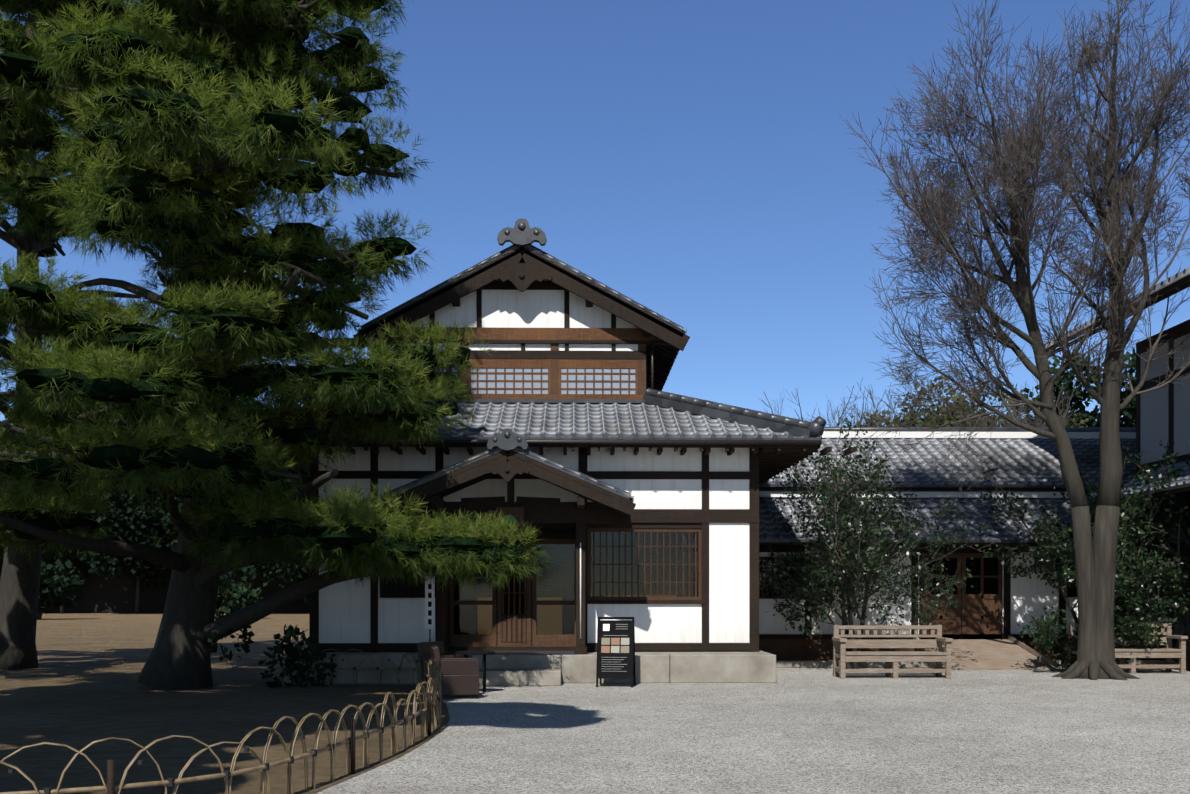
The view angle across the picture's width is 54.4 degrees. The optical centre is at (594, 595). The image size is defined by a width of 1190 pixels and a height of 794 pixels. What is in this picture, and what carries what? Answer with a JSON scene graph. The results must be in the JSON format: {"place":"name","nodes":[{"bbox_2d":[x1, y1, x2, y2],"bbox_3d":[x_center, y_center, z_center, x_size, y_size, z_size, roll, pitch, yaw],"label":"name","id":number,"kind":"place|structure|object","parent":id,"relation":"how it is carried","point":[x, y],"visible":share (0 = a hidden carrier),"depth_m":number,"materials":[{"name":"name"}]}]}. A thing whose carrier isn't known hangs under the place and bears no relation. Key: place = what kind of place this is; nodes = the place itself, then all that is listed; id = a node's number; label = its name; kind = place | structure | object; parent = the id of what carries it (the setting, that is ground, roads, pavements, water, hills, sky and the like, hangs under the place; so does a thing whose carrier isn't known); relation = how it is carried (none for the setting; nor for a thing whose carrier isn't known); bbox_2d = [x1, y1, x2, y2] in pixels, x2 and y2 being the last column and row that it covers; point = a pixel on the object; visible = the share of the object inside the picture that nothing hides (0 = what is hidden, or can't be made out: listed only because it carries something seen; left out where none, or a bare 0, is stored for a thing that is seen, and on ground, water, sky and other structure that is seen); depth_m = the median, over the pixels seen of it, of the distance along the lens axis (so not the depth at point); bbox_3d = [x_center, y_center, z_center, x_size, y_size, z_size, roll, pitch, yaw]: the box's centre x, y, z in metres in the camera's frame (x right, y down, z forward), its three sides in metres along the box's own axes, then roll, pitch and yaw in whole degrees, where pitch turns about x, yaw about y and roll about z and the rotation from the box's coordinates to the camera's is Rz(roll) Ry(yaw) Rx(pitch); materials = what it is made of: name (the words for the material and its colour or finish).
{"place":"outdoors","nodes":[
{"label":"outdoors","id":0,"kind":"place"},
{"bbox_2d":[0,613,449,793],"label":"lawn ground","id":1,"kind":"structure","parent":0,"point":[79,688],"depth_m":14.48,"materials":[{"name":"brown soil"}]},
{"bbox_2d":[0,0,242,669],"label":"pine tree","id":2,"kind":"object","parent":1,"relation":"on","point":[19,586],"visible":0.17,"depth_m":23.34,"materials":[{"name":"green plant"}]},
{"bbox_2d":[0,397,308,619],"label":"broadleaf trees","id":3,"kind":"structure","parent":1,"relation":"on","point":[130,519],"depth_m":88.71,"materials":[{"name":"leaf"},{"name":"bark"},{"name":"twig"}]},
{"bbox_2d":[0,559,308,612],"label":"wooden fence","id":4,"kind":"object","parent":1,"relation":"on","point":[108,595],"visible":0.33,"depth_m":96.02,"materials":[{"name":"brown wood"}]},
{"bbox_2d":[0,649,442,793],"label":"bamboo fence","id":5,"kind":"object","parent":1,"relation":"on","point":[435,692],"visible":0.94,"depth_m":8.96,"materials":[{"name":"beige wood"}]},
{"bbox_2d":[206,618,337,687],"bbox_3d":[-5.279,0.949,18.810,2.174,1.366,1.314,0,0,-1],"label":"bush","id":6,"kind":"object","parent":1,"relation":"on","point":[289,648],"visible":0.88,"depth_m":18.74,"materials":[{"name":"green plant"}]},
{"bbox_2d":[0,0,551,689],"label":"pine tree","id":7,"kind":"object","parent":1,"relation":"on","point":[190,124],"visible":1,"depth_m":16.31,"materials":[{"name":"green plant"}]},
{"bbox_2d":[0,0,1189,426],"label":"sky","id":8,"kind":"structure","parent":0,"point":[693,160],"materials":[{"name":"blue"}]},
{"bbox_2d":[282,667,1189,793],"bbox_3d":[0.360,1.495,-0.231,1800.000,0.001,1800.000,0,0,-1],"label":"gravel ground","id":9,"kind":"structure","parent":0,"point":[807,731],"depth_m":12.08,"materials":[{"name":"grey gravel"}]},
{"bbox_2d":[417,641,472,689],"bbox_3d":[-2.379,1.118,18.337,0.667,0.755,0.581,0,0,29],"label":"rattan chair","id":10,"kind":"object","parent":9,"relation":"on","point":[424,649],"visible":0.19,"depth_m":18.23,"materials":[{"name":"black"}]},
{"bbox_2d":[431,645,478,698],"bbox_3d":[-2.055,1.118,16.920,0.667,0.755,0.581,0,0,-11],"label":"wooden box","id":11,"kind":"object","parent":9,"relation":"on","point":[460,676],"visible":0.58,"depth_m":16.65,"materials":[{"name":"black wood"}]},
{"bbox_2d":[455,651,494,693],"bbox_3d":[-1.837,1.180,17.730,0.600,0.630,0.600,0,0,-1],"label":"cafe table","id":12,"kind":"object","parent":9,"relation":"on","point":[467,653],"visible":0.71,"depth_m":17.58,"materials":[{"name":"metal"}]},
{"bbox_2d":[596,617,635,686],"bbox_3d":[0.347,0.927,19.073,0.600,1.143,0.549,0,0,7],"label":"sign board","id":13,"kind":"object","parent":9,"relation":"on","point":[615,649],"visible":0.92,"depth_m":18.95,"materials":[{"name":"black"}]},
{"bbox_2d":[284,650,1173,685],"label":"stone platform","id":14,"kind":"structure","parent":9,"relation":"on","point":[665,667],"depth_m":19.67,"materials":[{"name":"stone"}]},
{"bbox_2d":[253,218,856,654],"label":"house","id":15,"kind":"structure","parent":14,"relation":"on","point":[599,458],"depth_m":20.81,"materials":[{"name":"paint"}]},
{"bbox_2d":[425,574,434,641],"bbox_3d":[-2.805,0.330,19.662,0.280,1.370,0.280,0,0,-1],"label":"signpost","id":16,"kind":"object","parent":15,"relation":"attached to","point":[429,608],"visible":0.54,"depth_m":19.64,"materials":[{"name":"white paint"}]},
{"bbox_2d":[759,414,1004,668],"bbox_3d":[5.486,-1.074,23.234,4.861,5.171,5.006,0,0,-1],"label":"camellia tree","id":17,"kind":"object","parent":9,"relation":"on","point":[868,560],"visible":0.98,"depth_m":22.74,"materials":[{"name":"green plant"}]},
{"bbox_2d":[832,625,952,678],"bbox_3d":[5.400,1.020,21.056,2.040,0.950,0.650,0,0,-1],"label":"park bench","id":18,"kind":"object","parent":9,"relation":"on","point":[938,656],"visible":1,"depth_m":21.22,"materials":[{"name":"brown wood"}]},
{"bbox_2d":[757,376,1086,427],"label":"bare trees","id":19,"kind":"object","parent":9,"relation":"on","point":[1019,416],"visible":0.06,"depth_m":41.32,"materials":[{"name":"plant"}]},
{"bbox_2d":[683,427,1189,669],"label":"connecting wing","id":20,"kind":"structure","parent":9,"relation":"on","point":[996,604],"depth_m":24.94,"materials":[{"name":"grey tile"}]},
{"bbox_2d":[857,376,1088,427],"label":"trees","id":21,"kind":"object","parent":9,"relation":"on","point":[922,421],"visible":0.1,"depth_m":42.12,"materials":[{"name":"green plant"}]},
{"bbox_2d":[839,0,1189,679],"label":"bare tree","id":22,"kind":"object","parent":9,"relation":"on","point":[1095,562],"visible":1,"depth_m":20.79,"materials":[{"name":"grey plant"}]},
{"bbox_2d":[1008,348,1135,427],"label":"broadleaf trees","id":23,"kind":"object","parent":9,"relation":"on","point":[1128,412],"visible":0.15,"depth_m":46.01,"materials":[{"name":"leaf"},{"name":"grey bark"}]},
{"bbox_2d":[970,439,1189,672],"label":"camellia tree","id":24,"kind":"object","parent":9,"relation":"on","point":[1061,545],"visible":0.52,"depth_m":22.82,"materials":[{"name":"green plant"}]},
{"bbox_2d":[1044,267,1189,659],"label":"neighbouring building","id":25,"kind":"structure","parent":9,"relation":"on","point":[1162,415],"depth_m":24.80,"materials":[{"name":"grey paint"}]},
{"bbox_2d":[1067,623,1187,673],"bbox_3d":[10.276,1.020,22.350,2.040,0.950,0.650,0,0,-1],"label":"park bench","id":26,"kind":"object","parent":9,"relation":"on","point":[1168,653],"visible":0.42,"depth_m":22.10,"materials":[{"name":"brown wood"}]},
{"bbox_2d":[1119,509,1189,669],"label":"camellia tree","id":27,"kind":"object","parent":9,"relation":"on","point":[1174,586],"visible":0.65,"depth_m":22.76,"materials":[{"name":"green plant"}]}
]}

